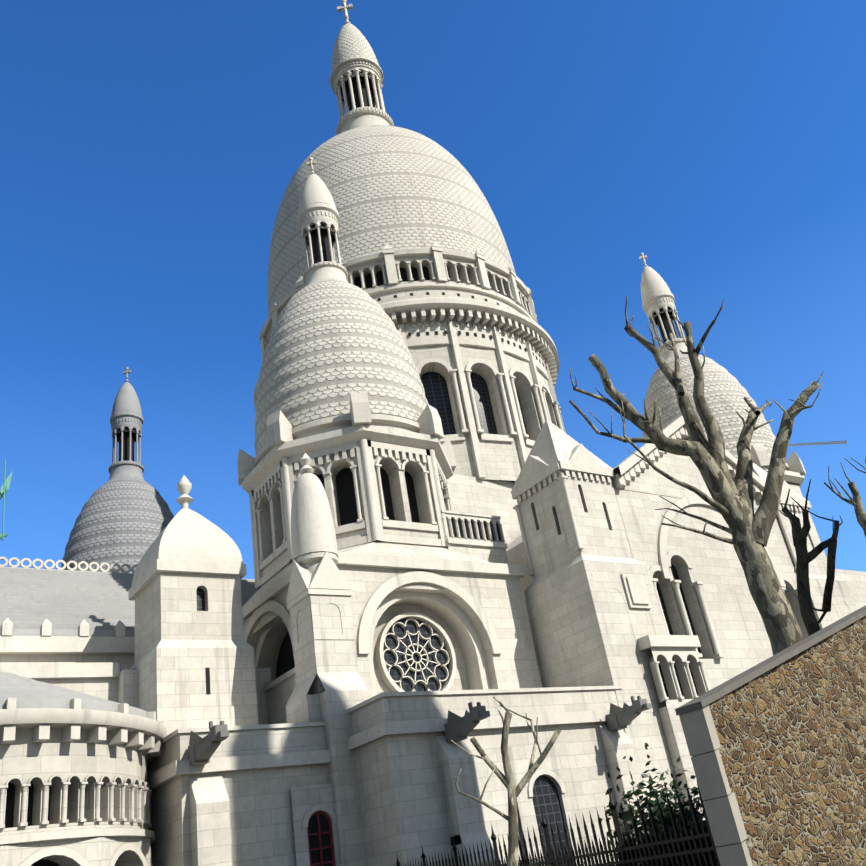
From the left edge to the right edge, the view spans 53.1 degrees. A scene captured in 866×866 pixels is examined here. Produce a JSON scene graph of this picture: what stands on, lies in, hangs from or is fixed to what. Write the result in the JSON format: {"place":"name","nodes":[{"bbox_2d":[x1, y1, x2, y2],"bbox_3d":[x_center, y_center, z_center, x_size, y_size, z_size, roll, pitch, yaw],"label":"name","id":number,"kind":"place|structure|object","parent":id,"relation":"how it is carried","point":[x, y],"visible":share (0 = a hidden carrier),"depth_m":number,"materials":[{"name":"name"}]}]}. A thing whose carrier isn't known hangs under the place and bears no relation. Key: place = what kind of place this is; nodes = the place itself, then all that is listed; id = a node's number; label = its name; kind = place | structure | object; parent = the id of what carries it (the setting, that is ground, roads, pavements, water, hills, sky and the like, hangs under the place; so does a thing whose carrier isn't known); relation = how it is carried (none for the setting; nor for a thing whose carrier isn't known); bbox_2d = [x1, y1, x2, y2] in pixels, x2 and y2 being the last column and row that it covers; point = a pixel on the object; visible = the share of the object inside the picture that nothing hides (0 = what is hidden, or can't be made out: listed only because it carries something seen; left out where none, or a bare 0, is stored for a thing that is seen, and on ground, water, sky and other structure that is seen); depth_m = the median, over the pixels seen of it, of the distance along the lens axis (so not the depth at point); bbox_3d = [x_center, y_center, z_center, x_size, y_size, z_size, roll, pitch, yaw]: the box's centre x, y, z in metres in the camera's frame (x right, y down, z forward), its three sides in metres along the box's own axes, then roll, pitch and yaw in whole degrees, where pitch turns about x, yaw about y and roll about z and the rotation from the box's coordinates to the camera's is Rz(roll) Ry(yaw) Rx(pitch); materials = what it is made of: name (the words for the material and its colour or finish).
{"place":"outdoors","nodes":[
{"label":"outdoors","id":0,"kind":"place"},
{"bbox_2d":[0,256,865,865],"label":"church walls","id":1,"kind":"structure","parent":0,"point":[390,800],"depth_m":30.59,"materials":[{"name":"white stone"}]},
{"bbox_2d":[307,811,335,865],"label":"red basilica window frames","id":2,"kind":"structure","parent":1,"relation":"in","point":[319,833],"depth_m":25.62,"materials":[{"name":"red wood"}]},
{"bbox_2d":[0,482,676,716],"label":"basilica stone roofs","id":3,"kind":"structure","parent":1,"relation":"on","point":[65,603],"depth_m":35.61,"materials":[{"name":"grey stone"}]},
{"bbox_2d":[5,72,698,865],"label":"dark openings","id":4,"kind":"object","parent":1,"relation":"in","point":[347,512],"visible":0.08,"depth_m":36.52,"materials":[{"name":"black"}]},
{"bbox_2d":[188,696,651,765],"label":"gargoyles","id":5,"kind":"object","parent":1,"relation":"attached to","point":[201,751],"visible":0.98,"depth_m":26.06,"materials":[{"name":"grey stone"}]},
{"bbox_2d":[196,372,702,865],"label":"windows","id":6,"kind":"structure","parent":1,"relation":"in","point":[546,798],"depth_m":33.57,"materials":[{"name":"black glass"}]},
{"bbox_2d":[0,0,865,578],"label":"sky","id":7,"kind":"structure","parent":0,"point":[151,151],"materials":[{"name":"blue"}]},
{"bbox_2d":[788,440,846,445],"bbox_3d":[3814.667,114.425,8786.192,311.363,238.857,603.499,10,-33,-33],"label":"crane jib","id":8,"kind":"object","parent":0,"point":[822,443],"depth_m":8735.25,"materials":[{"name":"grey metal"}]},
{"label":"ground","id":9,"kind":"structure","parent":0,"visible":0},
{"bbox_2d":[0,0,844,865],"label":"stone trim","id":10,"kind":"structure","parent":9,"relation":"on","point":[186,540],"depth_m":35.02,"materials":[{"name":"white stone"}]},
{"bbox_2d":[0,459,11,540],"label":"statue st michael","id":11,"kind":"object","parent":10,"relation":"on","point":[5,486],"visible":1,"depth_m":41.96,"materials":[{"name":"teal metal"}]},
{"bbox_2d":[61,477,173,572],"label":"dome","id":12,"kind":"structure","parent":10,"relation":"on","point":[120,521],"depth_m":55.50,"materials":[{"name":"grey stone"}]},
{"bbox_2d":[108,367,144,480],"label":"lantern","id":13,"kind":"object","parent":10,"relation":"attached to","point":[126,410],"visible":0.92,"depth_m":61.59,"materials":[{"name":"stone"}]},
{"bbox_2d":[255,279,427,454],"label":"dome","id":14,"kind":"structure","parent":10,"relation":"on","point":[332,345],"depth_m":39.12,"materials":[{"name":"white stone"}]},
{"bbox_2d":[331,23,378,95],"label":"lantern cap","id":15,"kind":"object","parent":10,"relation":"attached to","point":[351,41],"visible":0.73,"depth_m":76.81,"materials":[{"name":"white stone"}]},
{"bbox_2d":[268,125,515,315],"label":"dome","id":16,"kind":"structure","parent":10,"relation":"on","point":[394,187],"depth_m":60.29,"materials":[{"name":"white stone"}]},
{"bbox_2d":[643,353,775,458],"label":"dome","id":17,"kind":"structure","parent":10,"relation":"on","point":[725,392],"depth_m":54.82,"materials":[{"name":"white stone"}]},
{"bbox_2d":[595,743,717,865],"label":"evergreen shrub","id":18,"kind":"object","parent":9,"relation":"on","point":[662,799],"visible":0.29,"depth_m":12.87,"materials":[{"name":"green plant"}]},
{"bbox_2d":[569,296,823,654],"bbox_3d":[5.270,2.201,14.534,4.481,11.808,2.145,-10,-27,0],"label":"pollard tree","id":19,"kind":"object","parent":9,"relation":"on","point":[732,503],"visible":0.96,"depth_m":15.05,"materials":[{"name":"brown plant"}]},
{"bbox_2d":[709,616,865,865],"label":"rubble wall","id":20,"kind":"structure","parent":9,"relation":"on","point":[791,733],"depth_m":10.67,"materials":[{"name":"stone"}]},
{"bbox_2d":[679,704,752,865],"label":"pier wall","id":21,"kind":"structure","parent":20,"relation":"attached to","point":[724,817],"depth_m":9.81,"materials":[{"name":"stone"}]},
{"bbox_2d":[675,605,865,714],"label":"wall coping","id":22,"kind":"object","parent":20,"relation":"on","point":[728,686],"visible":1,"depth_m":11.26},
{"bbox_2d":[824,457,865,537],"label":"pollard tree","id":23,"kind":"object","parent":9,"relation":"on","point":[857,504],"visible":1,"depth_m":15.36,"materials":[{"name":"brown plant"}]},
{"bbox_3d":[1.405,9.719,15.504,5.199,0.670,15.378,10,-33,-33],"label":"railing plinth","id":24,"kind":"object","parent":9,"relation":"on","visible":0},
{"bbox_2d":[393,779,735,865],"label":"iron railing","id":25,"kind":"object","parent":24,"relation":"on","point":[622,849],"visible":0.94,"depth_m":11.97,"materials":[{"name":"black metal"}]},
{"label":"pavement","id":26,"kind":"structure","parent":0,"visible":0},
{"bbox_2d":[450,697,560,865],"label":"young tree","id":27,"kind":"object","parent":26,"relation":"on","point":[507,780],"visible":1,"depth_m":11.40,"materials":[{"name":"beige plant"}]},
{"bbox_2d":[779,479,842,635],"bbox_3d":[7.653,4.518,15.411,1.184,7.804,1.419,-31,-34,35],"label":"pollard tree","id":28,"kind":"object","parent":26,"relation":"on","point":[804,557],"visible":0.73,"depth_m":16.24,"materials":[{"name":"brown plant"}]}
]}

